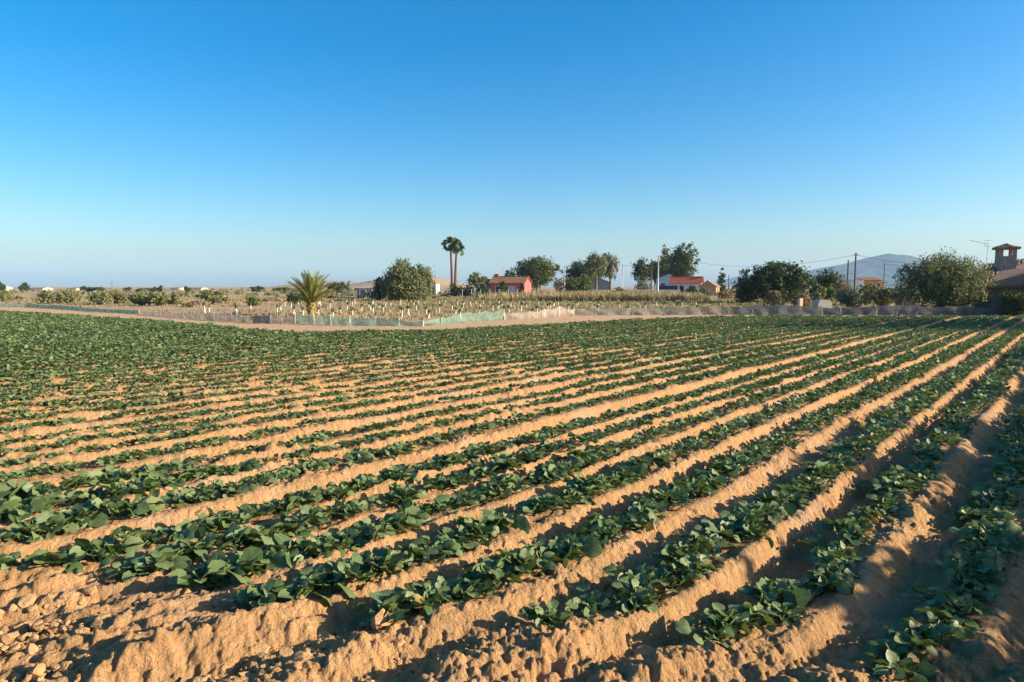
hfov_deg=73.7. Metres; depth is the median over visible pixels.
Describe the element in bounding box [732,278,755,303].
shrub
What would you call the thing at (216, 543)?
crop plant
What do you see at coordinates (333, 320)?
net fence
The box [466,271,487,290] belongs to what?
tree
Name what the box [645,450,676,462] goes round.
crop plant
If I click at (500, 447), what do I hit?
crop plant
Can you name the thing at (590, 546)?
crop plant
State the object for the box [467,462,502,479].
crop plant
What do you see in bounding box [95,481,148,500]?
crop plant
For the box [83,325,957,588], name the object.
drip hose
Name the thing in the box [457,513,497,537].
crop plant
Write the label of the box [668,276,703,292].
white house
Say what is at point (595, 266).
eucalyptus
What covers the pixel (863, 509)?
crop plant
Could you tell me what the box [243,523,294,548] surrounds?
crop plant
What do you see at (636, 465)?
crop plant
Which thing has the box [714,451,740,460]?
crop plant
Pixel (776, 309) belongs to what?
net fence
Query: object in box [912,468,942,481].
crop plant
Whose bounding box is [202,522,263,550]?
crop plant
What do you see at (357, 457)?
crop plant
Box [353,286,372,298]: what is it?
shed
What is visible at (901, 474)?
crop plant
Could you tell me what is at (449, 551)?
crop plant
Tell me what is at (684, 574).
crop plant
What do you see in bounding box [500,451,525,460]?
crop plant
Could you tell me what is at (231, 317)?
net fence
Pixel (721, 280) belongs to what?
conifer
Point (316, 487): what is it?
crop plant
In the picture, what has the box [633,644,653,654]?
soil clod
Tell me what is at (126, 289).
tree
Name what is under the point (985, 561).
crop plant
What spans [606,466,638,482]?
crop plant
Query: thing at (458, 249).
fan palm
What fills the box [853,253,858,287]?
utility pole
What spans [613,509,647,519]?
crop plant
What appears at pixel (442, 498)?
crop plant
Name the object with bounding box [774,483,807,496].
crop plant
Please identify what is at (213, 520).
crop plant
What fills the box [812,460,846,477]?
crop plant
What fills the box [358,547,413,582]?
crop plant
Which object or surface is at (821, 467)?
crop plant
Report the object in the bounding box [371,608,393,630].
soil clod
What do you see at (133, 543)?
crop plant
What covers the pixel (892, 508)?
crop plant
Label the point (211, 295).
olive tree
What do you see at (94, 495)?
crop plant
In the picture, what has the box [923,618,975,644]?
crop plant
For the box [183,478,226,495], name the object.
crop plant
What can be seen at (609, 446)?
crop plant
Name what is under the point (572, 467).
crop plant
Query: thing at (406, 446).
crop plant
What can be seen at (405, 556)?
crop plant
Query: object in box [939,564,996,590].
crop plant
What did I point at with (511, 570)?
crop plant
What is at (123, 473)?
crop plant
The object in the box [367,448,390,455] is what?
crop plant
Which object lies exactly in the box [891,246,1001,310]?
round bush
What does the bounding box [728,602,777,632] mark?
crop plant
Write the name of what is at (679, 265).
pine tree
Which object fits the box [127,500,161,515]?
crop plant
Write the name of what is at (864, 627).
soil clod
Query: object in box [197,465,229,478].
crop plant
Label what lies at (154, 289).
tree
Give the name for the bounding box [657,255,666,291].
street lamp
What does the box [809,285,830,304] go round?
shrub
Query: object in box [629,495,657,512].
crop plant
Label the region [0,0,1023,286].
sky
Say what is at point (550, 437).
drip hose
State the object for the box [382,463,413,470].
crop plant
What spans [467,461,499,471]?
crop plant
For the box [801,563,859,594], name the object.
crop plant
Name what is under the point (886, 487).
crop plant
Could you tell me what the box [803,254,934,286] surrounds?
mountain
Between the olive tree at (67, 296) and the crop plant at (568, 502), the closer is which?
the crop plant at (568, 502)
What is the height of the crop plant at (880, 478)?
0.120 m
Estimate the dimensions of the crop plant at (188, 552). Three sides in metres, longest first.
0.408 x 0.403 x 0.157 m
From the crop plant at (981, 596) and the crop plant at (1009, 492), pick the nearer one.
the crop plant at (981, 596)
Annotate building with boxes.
[30,287,52,289]
[190,287,207,289]
[656,274,672,289]
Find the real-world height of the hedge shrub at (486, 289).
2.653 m
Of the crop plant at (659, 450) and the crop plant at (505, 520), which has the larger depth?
the crop plant at (659, 450)
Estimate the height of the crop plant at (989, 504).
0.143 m
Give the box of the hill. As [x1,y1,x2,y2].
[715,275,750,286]
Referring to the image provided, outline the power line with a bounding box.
[685,255,852,266]
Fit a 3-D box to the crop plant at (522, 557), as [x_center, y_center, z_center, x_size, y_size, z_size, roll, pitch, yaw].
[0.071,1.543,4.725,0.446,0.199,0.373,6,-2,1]
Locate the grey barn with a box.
[589,277,609,290]
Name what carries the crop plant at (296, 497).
on the ground at (496, 637)
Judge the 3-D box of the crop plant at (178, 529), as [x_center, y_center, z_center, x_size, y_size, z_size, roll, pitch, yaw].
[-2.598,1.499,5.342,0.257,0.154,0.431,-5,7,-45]
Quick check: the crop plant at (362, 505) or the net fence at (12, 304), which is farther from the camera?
the net fence at (12, 304)
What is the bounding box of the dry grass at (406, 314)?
[0,296,934,322]
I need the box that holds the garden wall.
[593,290,679,292]
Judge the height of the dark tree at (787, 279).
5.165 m
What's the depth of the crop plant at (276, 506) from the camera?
5.99 m
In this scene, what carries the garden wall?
on the ground at (496, 637)
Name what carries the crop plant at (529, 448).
on the ground at (496, 637)
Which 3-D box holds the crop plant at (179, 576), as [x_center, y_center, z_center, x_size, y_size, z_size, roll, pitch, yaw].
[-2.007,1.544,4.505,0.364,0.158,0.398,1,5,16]
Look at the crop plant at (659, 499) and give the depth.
6.13 m
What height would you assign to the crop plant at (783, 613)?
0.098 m
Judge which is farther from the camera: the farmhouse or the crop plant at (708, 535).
the farmhouse
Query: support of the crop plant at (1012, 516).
on the ground at (496, 637)
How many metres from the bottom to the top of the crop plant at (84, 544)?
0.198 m
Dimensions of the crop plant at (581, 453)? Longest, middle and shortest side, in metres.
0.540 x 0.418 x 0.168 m
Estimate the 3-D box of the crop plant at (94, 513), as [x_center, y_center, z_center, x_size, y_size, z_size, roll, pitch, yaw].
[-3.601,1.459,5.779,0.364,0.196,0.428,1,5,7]
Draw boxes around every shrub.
[182,300,201,306]
[245,296,261,305]
[263,297,279,301]
[286,294,300,302]
[364,287,377,300]
[372,276,387,299]
[449,283,463,295]
[460,284,473,296]
[475,284,489,294]
[498,281,508,293]
[519,282,524,292]
[553,277,570,291]
[611,287,624,291]
[634,276,653,289]
[684,286,697,294]
[699,287,710,296]
[716,289,735,298]
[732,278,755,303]
[762,290,784,304]
[787,291,813,306]
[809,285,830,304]
[821,283,835,302]
[832,279,850,299]
[834,284,865,306]
[858,282,879,304]
[871,285,894,305]
[889,286,916,305]
[997,289,1023,315]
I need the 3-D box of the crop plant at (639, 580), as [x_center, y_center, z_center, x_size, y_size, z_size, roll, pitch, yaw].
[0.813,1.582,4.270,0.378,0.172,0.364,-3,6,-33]
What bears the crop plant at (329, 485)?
on the ground at (496, 637)
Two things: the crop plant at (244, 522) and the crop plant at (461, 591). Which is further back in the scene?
the crop plant at (244, 522)
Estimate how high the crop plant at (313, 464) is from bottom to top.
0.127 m
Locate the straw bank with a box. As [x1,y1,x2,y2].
[477,289,712,301]
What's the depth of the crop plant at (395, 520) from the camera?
5.50 m
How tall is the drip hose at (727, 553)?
0.045 m
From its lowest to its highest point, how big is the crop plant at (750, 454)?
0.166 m
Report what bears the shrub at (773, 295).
on the ground at (496, 637)
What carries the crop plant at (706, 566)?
on the ground at (496, 637)
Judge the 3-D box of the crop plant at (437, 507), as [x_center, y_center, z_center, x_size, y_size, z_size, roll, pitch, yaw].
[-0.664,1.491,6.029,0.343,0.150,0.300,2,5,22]
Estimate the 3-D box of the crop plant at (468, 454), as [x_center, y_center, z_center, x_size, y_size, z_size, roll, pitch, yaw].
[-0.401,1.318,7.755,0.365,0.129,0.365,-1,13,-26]
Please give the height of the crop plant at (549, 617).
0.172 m
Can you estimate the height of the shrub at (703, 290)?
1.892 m
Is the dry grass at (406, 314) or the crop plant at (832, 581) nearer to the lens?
the crop plant at (832, 581)
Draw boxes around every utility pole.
[650,259,651,290]
[847,260,848,278]
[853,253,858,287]
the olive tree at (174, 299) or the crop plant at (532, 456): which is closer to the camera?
the crop plant at (532, 456)
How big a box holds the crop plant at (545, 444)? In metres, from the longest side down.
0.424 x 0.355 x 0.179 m
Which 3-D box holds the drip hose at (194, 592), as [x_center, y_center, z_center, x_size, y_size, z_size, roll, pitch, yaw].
[12.077,0.290,21.006,0.244,0.047,44.103,4,6,40]
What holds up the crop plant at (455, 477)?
on the ground at (496, 637)
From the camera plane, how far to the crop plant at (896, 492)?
6.38 m
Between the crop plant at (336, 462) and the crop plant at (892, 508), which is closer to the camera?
the crop plant at (892, 508)
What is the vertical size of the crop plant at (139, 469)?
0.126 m
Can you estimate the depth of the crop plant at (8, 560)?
4.75 m
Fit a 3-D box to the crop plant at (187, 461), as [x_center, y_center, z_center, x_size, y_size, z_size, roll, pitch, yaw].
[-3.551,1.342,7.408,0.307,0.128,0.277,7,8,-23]
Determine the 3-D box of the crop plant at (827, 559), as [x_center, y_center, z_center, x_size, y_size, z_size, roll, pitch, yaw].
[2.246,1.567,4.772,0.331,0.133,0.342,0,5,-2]
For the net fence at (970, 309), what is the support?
on the ground at (496, 637)
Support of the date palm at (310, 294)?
on the ground at (496, 637)
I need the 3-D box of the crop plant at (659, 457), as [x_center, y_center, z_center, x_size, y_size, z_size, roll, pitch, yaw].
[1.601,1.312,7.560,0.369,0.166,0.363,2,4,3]
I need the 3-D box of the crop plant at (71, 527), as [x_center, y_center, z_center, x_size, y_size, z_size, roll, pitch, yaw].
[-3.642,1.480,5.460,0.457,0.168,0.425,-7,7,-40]
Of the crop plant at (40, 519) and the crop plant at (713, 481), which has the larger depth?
the crop plant at (713, 481)
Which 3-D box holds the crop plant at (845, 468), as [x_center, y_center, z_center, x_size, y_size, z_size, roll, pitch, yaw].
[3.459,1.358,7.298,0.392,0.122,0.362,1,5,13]
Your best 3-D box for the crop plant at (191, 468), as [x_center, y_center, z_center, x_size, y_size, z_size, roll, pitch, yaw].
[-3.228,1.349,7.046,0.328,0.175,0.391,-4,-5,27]
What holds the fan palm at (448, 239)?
on the ground at (496, 637)
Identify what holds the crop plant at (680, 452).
on the ground at (496, 637)
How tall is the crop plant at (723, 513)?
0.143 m
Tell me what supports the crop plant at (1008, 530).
on the ground at (496, 637)
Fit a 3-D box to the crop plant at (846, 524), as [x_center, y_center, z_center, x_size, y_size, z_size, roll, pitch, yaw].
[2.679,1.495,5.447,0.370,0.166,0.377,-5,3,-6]
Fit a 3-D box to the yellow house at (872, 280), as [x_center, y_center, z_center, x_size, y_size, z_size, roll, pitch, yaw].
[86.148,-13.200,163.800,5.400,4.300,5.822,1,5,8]
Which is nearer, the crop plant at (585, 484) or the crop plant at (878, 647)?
the crop plant at (878, 647)
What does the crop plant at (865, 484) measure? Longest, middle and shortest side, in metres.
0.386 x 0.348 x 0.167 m
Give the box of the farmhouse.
[471,274,532,294]
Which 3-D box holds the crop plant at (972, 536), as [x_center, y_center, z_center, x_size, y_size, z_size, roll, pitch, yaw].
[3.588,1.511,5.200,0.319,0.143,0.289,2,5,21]
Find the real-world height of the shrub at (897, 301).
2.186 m
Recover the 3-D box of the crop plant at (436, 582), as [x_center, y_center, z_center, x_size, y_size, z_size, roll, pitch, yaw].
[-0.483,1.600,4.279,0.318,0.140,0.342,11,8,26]
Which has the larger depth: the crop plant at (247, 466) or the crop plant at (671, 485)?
the crop plant at (247, 466)
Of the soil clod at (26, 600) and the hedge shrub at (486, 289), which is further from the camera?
the hedge shrub at (486, 289)
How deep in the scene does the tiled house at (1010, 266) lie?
49.52 m
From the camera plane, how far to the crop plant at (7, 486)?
6.28 m
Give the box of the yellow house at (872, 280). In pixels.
[856,277,887,289]
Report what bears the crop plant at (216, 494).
on the ground at (496, 637)
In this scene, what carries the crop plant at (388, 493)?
on the ground at (496, 637)
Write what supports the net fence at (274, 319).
on the ground at (496, 637)
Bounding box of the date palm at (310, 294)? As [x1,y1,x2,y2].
[281,269,348,314]
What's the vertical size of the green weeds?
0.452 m
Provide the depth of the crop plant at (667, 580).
4.54 m
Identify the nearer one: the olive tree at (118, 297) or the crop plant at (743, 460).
the crop plant at (743, 460)
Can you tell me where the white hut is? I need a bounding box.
[430,284,439,293]
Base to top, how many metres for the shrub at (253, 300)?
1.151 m
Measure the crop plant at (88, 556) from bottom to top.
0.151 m
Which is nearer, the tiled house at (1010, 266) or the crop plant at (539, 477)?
the crop plant at (539, 477)
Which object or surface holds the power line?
attached to the utility pole at (855, 270)
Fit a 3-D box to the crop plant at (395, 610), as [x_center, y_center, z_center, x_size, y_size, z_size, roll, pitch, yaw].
[-0.724,1.607,4.083,0.438,0.177,0.366,-3,8,43]
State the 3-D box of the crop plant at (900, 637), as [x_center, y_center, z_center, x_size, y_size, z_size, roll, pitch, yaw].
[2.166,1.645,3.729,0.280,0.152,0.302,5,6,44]
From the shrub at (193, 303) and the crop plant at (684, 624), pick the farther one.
the shrub at (193, 303)
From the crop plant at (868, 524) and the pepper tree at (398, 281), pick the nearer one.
the crop plant at (868, 524)
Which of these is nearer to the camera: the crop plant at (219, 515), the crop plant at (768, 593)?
the crop plant at (768, 593)
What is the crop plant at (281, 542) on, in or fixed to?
on the ground at (496, 637)
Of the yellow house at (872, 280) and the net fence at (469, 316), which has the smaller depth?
the net fence at (469, 316)
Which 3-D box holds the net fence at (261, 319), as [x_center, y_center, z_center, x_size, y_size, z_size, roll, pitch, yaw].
[-13.377,-1.158,36.373,1.460,0.547,0.139,3,5,31]
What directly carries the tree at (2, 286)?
on the ground at (496, 637)
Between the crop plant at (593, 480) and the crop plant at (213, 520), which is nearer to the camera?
the crop plant at (213, 520)
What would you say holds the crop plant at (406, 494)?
on the ground at (496, 637)
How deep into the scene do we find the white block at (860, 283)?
155.74 m
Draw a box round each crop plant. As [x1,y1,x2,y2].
[0,478,49,498]
[0,495,55,522]
[0,496,38,519]
[0,527,32,543]
[0,551,34,572]
[3,488,20,498]
[3,511,67,542]
[17,481,65,498]
[20,497,66,512]
[22,510,90,538]
[24,546,82,573]
[30,502,107,527]
[44,541,97,563]
[45,490,95,505]
[56,501,112,522]
[58,474,98,495]
[63,536,138,562]
[78,464,127,485]
[79,486,111,501]
[82,475,109,485]
[86,497,136,517]
[92,530,143,557]
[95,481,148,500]
[98,557,147,579]
[101,525,158,542]
[105,478,148,500]
[106,495,166,516]
[109,468,139,482]
[122,465,148,476]
[122,547,194,580]
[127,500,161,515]
[129,480,163,496]
[131,526,171,547]
[133,471,177,490]
[138,459,170,477]
[143,539,195,571]
[155,529,223,561]
[160,459,185,472]
[160,488,204,505]
[160,519,205,542]
[163,471,189,487]
[167,563,233,587]
[170,456,199,468]
[172,472,201,480]
[178,464,215,477]
[181,486,220,503]
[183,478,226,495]
[184,516,227,537]
[187,532,238,569]
[189,545,264,584]
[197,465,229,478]
[198,507,240,530]
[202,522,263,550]
[208,512,249,526]
[214,464,243,475]
[214,479,257,497]
[222,460,262,474]
[222,578,291,606]
[224,545,289,582]
[226,525,278,546]
[227,506,260,522]
[238,471,283,485]
[240,503,276,516]
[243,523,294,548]
[245,459,259,466]
[251,455,274,463]
[256,500,290,513]
[264,532,315,567]
[271,519,309,537]
[272,570,332,605]
[273,463,303,474]
[274,468,300,480]
[274,498,307,510]
[280,504,330,530]
[282,448,308,459]
[283,488,327,511]
[290,533,345,565]
[291,563,344,594]
[298,456,335,467]
[300,461,322,473]
[301,485,330,502]
[302,513,335,525]
[308,550,371,598]
[315,531,359,554]
[317,502,358,517]
[322,458,344,468]
[322,481,352,495]
[322,527,365,543]
[324,482,357,505]
[338,500,368,514]
[339,498,374,511]
[342,451,376,464]
[346,447,371,456]
[346,561,373,579]
[348,474,383,491]
[348,522,395,546]
[349,516,379,531]
[353,586,424,623]
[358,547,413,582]
[362,475,386,484]
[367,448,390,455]
[367,494,402,505]
[376,511,422,532]
[379,468,411,485]
[381,465,417,481]
[382,445,410,457]
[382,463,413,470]
[382,550,412,568]
[382,582,463,614]
[383,488,423,498]
[388,484,426,508]
[389,440,418,453]
[391,505,429,529]
[395,543,438,563]
[401,503,437,515]
[407,462,433,472]
[412,534,462,560]
[413,576,459,601]
[416,463,446,469]
[417,473,456,488]
[420,500,459,512]
[423,527,480,555]
[429,452,462,466]
[432,489,475,507]
[436,528,484,548]
[437,470,466,489]
[437,575,492,599]
[439,451,467,466]
[450,471,474,482]
[452,490,485,507]
[452,570,503,596]
[455,515,498,547]
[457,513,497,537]
[457,555,521,583]
[460,444,493,454]
[462,486,503,503]
[463,447,491,463]
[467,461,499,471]
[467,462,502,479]
[468,441,497,452]
[472,479,514,499]
[476,473,521,497]
[478,507,529,537]
[489,454,523,472]
[490,443,504,452]
[491,453,525,462]
[491,546,554,576]
[492,562,525,580]
[495,475,529,488]
[498,474,532,487]
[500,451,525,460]
[509,450,546,463]
[517,498,566,515]
[518,538,567,562]
[519,599,572,627]
[522,493,572,509]
[525,472,556,483]
[527,445,553,452]
[527,550,562,569]
[529,462,570,480]
[532,440,564,451]
[534,459,565,472]
[545,533,601,567]
[553,533,578,548]
[554,491,583,507]
[556,448,599,463]
[556,486,591,505]
[557,458,583,476]
[564,477,606,492]
[565,479,606,504]
[565,584,611,617]
[568,456,597,467]
[577,474,613,489]
[577,515,619,536]
[577,519,628,543]
[584,445,613,454]
[586,512,624,528]
[588,451,607,460]
[590,441,619,452]
[590,473,624,490]
[599,472,631,487]
[602,563,658,591]
[603,587,657,615]
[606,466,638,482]
[611,573,678,603]
[613,459,647,475]
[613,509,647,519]
[614,464,643,476]
[616,511,655,531]
[625,500,667,522]
[628,455,653,467]
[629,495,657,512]
[635,566,681,585]
[640,450,671,466]
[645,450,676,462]
[646,491,672,503]
[648,486,690,507]
[652,540,702,565]
[656,449,679,457]
[659,560,702,588]
[660,484,692,501]
[661,480,697,496]
[666,447,689,455]
[668,537,721,558]
[672,531,728,557]
[672,550,721,573]
[673,479,718,494]
[674,615,756,652]
[679,476,708,483]
[682,479,706,491]
[690,471,727,488]
[690,532,731,544]
[694,519,743,547]
[695,468,723,480]
[699,602,760,636]
[705,460,745,477]
[705,467,730,474]
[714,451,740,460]
[719,505,767,529]
[721,511,762,536]
[723,455,754,465]
[727,518,773,548]
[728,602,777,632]
[730,500,782,522]
[731,450,761,463]
[738,577,809,609]
[753,490,786,503]
[757,501,796,521]
[763,601,805,626]
[765,577,812,611]
[767,486,788,496]
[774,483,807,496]
[779,490,811,506]
[781,578,800,588]
[789,477,818,484]
[791,481,815,493]
[794,480,829,494]
[795,533,846,550]
[797,473,826,482]
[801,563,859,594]
[803,460,840,476]
[805,572,853,599]
[806,546,848,562]
[809,551,858,575]
[810,469,834,480]
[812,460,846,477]
[814,462,857,470]
[815,517,872,538]
[816,452,845,463]
[818,540,863,561]
[832,526,871,545]
[833,517,872,529]
[843,511,878,524]
[850,505,893,523]
[858,479,886,494]
[858,639,921,669]
[866,492,900,507]
[870,475,906,484]
[870,502,904,513]
[873,483,909,493]
[873,507,898,517]
[876,465,926,484]
[878,488,913,497]
[882,617,950,646]
[884,629,940,667]
[888,479,922,491]
[900,581,966,604]
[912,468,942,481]
[912,599,978,633]
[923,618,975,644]
[924,590,992,617]
[933,550,1003,586]
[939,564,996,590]
[942,548,1005,569]
[948,519,1023,551]
[950,583,1002,602]
[953,540,1008,562]
[954,566,1005,583]
[955,505,1008,522]
[957,535,1017,555]
[959,528,1009,551]
[961,499,991,508]
[968,505,1023,520]
[969,482,1014,498]
[971,485,1021,506]
[972,500,1017,513]
[976,484,1014,499]
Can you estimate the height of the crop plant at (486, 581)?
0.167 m
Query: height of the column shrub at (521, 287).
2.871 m
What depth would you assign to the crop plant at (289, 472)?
7.02 m
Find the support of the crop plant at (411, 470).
on the ground at (496, 637)
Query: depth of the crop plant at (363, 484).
6.60 m
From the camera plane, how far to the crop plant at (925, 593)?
4.38 m
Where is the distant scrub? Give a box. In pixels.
[0,280,924,298]
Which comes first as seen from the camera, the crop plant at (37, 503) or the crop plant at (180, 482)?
the crop plant at (37, 503)
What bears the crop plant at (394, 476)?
on the ground at (496, 637)
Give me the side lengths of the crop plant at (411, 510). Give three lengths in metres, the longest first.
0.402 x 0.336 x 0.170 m
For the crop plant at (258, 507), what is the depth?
5.91 m
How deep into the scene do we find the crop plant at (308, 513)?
5.63 m
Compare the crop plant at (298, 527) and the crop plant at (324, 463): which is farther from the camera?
the crop plant at (324, 463)
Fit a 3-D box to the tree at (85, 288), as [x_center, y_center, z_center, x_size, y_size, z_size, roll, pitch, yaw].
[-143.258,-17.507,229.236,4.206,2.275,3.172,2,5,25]
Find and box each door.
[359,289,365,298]
[508,286,515,293]
[679,285,683,291]
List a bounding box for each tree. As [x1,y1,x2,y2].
[0,281,5,290]
[0,289,19,301]
[18,282,30,291]
[35,289,60,302]
[54,289,83,302]
[79,286,91,291]
[88,290,113,304]
[89,286,105,291]
[107,289,129,303]
[122,286,131,291]
[128,292,148,305]
[143,291,170,305]
[146,287,157,291]
[165,292,182,304]
[194,289,229,303]
[250,286,263,291]
[272,287,291,291]
[325,281,350,292]
[378,257,426,300]
[400,263,436,300]
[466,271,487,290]
[504,270,513,275]
[509,255,561,291]
[560,258,594,286]
[563,276,580,291]
[574,273,591,291]
[630,256,650,287]
[648,260,660,289]
[666,241,700,276]
[728,259,820,302]
[809,267,850,296]
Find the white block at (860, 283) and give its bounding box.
[845,280,863,291]
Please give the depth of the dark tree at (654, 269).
187.93 m
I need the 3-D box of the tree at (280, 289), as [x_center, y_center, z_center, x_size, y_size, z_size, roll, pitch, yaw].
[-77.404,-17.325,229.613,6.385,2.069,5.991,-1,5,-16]
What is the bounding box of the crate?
[798,298,802,305]
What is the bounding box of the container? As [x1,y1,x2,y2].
[659,285,677,289]
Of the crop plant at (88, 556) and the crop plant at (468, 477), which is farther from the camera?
the crop plant at (468, 477)
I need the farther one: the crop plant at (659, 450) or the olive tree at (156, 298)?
the olive tree at (156, 298)
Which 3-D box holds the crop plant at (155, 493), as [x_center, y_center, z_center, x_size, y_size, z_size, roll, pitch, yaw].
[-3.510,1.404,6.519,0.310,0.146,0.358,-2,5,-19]
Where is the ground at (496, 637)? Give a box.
[0,277,1023,681]
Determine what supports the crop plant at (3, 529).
on the ground at (496, 637)
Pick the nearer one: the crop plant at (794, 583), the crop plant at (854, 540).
the crop plant at (794, 583)
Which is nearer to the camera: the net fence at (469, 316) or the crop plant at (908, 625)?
the crop plant at (908, 625)
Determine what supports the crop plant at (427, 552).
on the ground at (496, 637)
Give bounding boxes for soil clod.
[17,594,36,608]
[287,650,312,660]
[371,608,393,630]
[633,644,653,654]
[856,621,870,633]
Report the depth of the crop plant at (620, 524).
5.53 m
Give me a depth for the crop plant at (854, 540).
5.25 m
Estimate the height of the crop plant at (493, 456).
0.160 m
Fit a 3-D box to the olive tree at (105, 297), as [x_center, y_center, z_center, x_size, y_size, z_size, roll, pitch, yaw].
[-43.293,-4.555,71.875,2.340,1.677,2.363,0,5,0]
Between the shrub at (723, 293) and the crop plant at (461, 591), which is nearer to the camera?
the crop plant at (461, 591)
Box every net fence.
[0,302,26,306]
[26,303,139,313]
[138,310,252,322]
[252,315,269,323]
[269,314,294,323]
[294,313,423,325]
[424,308,502,325]
[504,306,574,319]
[576,305,728,315]
[729,304,822,314]
[822,306,876,314]
[876,304,917,314]
[917,304,1019,315]
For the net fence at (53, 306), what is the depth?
54.85 m
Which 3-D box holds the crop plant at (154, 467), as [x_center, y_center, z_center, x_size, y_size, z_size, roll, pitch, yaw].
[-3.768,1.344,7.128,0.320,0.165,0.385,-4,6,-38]
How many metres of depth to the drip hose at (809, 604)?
4.36 m
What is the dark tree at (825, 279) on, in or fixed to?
on the ground at (496, 637)
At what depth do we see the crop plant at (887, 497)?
6.10 m
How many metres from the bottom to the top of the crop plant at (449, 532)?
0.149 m
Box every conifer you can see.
[659,244,670,276]
[716,267,725,292]
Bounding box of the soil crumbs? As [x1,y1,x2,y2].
[0,400,1023,681]
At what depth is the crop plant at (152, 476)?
6.62 m
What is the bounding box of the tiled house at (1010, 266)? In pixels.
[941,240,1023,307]
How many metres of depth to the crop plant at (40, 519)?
5.33 m
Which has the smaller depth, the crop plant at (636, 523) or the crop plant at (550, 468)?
the crop plant at (636, 523)
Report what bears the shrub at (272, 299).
on the ground at (496, 637)
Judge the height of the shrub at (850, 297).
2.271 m
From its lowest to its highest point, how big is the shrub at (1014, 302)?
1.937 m
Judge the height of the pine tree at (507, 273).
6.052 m
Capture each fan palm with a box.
[441,236,457,284]
[449,239,464,286]
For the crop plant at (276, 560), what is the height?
0.171 m
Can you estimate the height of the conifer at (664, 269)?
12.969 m
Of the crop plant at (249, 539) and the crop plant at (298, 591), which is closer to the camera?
the crop plant at (298, 591)
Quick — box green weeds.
[0,296,932,317]
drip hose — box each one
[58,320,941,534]
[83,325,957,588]
[162,326,970,600]
[217,324,947,533]
[316,322,996,598]
[535,328,1003,576]
[674,362,982,588]
[757,357,1023,637]
[905,475,1023,679]
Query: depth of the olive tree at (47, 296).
75.47 m
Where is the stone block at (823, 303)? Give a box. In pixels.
[813,300,831,307]
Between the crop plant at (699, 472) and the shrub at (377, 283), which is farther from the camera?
the shrub at (377, 283)
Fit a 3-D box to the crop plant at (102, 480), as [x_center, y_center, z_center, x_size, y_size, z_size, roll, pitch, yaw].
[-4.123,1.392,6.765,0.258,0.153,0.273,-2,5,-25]
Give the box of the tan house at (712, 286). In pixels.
[698,280,720,294]
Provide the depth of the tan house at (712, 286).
140.01 m
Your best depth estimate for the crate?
54.81 m
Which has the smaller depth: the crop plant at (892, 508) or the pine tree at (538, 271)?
the crop plant at (892, 508)
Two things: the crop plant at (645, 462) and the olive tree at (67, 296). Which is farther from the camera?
the olive tree at (67, 296)
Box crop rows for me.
[0,310,1023,681]
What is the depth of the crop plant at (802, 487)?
6.50 m
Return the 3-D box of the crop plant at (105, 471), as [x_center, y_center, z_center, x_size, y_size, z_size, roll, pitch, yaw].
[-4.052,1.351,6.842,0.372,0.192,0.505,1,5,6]
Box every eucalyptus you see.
[584,251,607,289]
[602,252,619,289]
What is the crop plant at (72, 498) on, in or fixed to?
on the ground at (496, 637)
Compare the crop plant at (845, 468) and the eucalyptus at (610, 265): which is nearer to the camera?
the crop plant at (845, 468)
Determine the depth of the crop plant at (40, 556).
4.72 m
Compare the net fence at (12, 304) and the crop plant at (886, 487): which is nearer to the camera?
the crop plant at (886, 487)
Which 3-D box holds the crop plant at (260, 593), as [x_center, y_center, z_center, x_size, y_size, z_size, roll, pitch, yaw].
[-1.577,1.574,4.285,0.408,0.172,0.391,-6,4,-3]
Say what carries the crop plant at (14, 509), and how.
on the ground at (496, 637)
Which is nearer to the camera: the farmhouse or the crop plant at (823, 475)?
the crop plant at (823, 475)
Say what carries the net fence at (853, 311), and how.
on the ground at (496, 637)
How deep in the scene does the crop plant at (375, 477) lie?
6.79 m
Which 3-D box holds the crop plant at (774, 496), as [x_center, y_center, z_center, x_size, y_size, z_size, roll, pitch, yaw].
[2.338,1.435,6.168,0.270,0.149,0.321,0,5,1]
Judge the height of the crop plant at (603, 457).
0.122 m
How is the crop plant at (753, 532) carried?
on the ground at (496, 637)
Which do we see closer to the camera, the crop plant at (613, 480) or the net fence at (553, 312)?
the crop plant at (613, 480)
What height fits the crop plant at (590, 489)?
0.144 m
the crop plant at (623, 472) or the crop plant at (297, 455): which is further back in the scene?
the crop plant at (297, 455)
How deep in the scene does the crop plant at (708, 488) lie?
6.48 m
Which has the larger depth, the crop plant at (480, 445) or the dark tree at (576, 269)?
the dark tree at (576, 269)
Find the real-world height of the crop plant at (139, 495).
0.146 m
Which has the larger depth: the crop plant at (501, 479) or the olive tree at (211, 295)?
the olive tree at (211, 295)
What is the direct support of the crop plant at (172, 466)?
on the ground at (496, 637)
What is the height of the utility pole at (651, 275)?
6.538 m
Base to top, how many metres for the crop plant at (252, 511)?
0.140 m
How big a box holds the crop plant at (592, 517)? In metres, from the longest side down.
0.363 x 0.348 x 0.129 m
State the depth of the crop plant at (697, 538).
5.09 m
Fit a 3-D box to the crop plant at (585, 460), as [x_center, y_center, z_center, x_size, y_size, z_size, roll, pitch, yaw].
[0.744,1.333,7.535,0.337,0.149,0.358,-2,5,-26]
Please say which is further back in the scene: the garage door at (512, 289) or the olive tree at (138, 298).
the garage door at (512, 289)
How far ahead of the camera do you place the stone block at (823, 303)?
55.56 m
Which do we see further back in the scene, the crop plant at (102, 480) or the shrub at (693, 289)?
the shrub at (693, 289)
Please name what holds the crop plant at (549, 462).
on the ground at (496, 637)
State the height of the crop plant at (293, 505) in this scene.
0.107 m
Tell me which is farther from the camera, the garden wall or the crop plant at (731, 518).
the garden wall

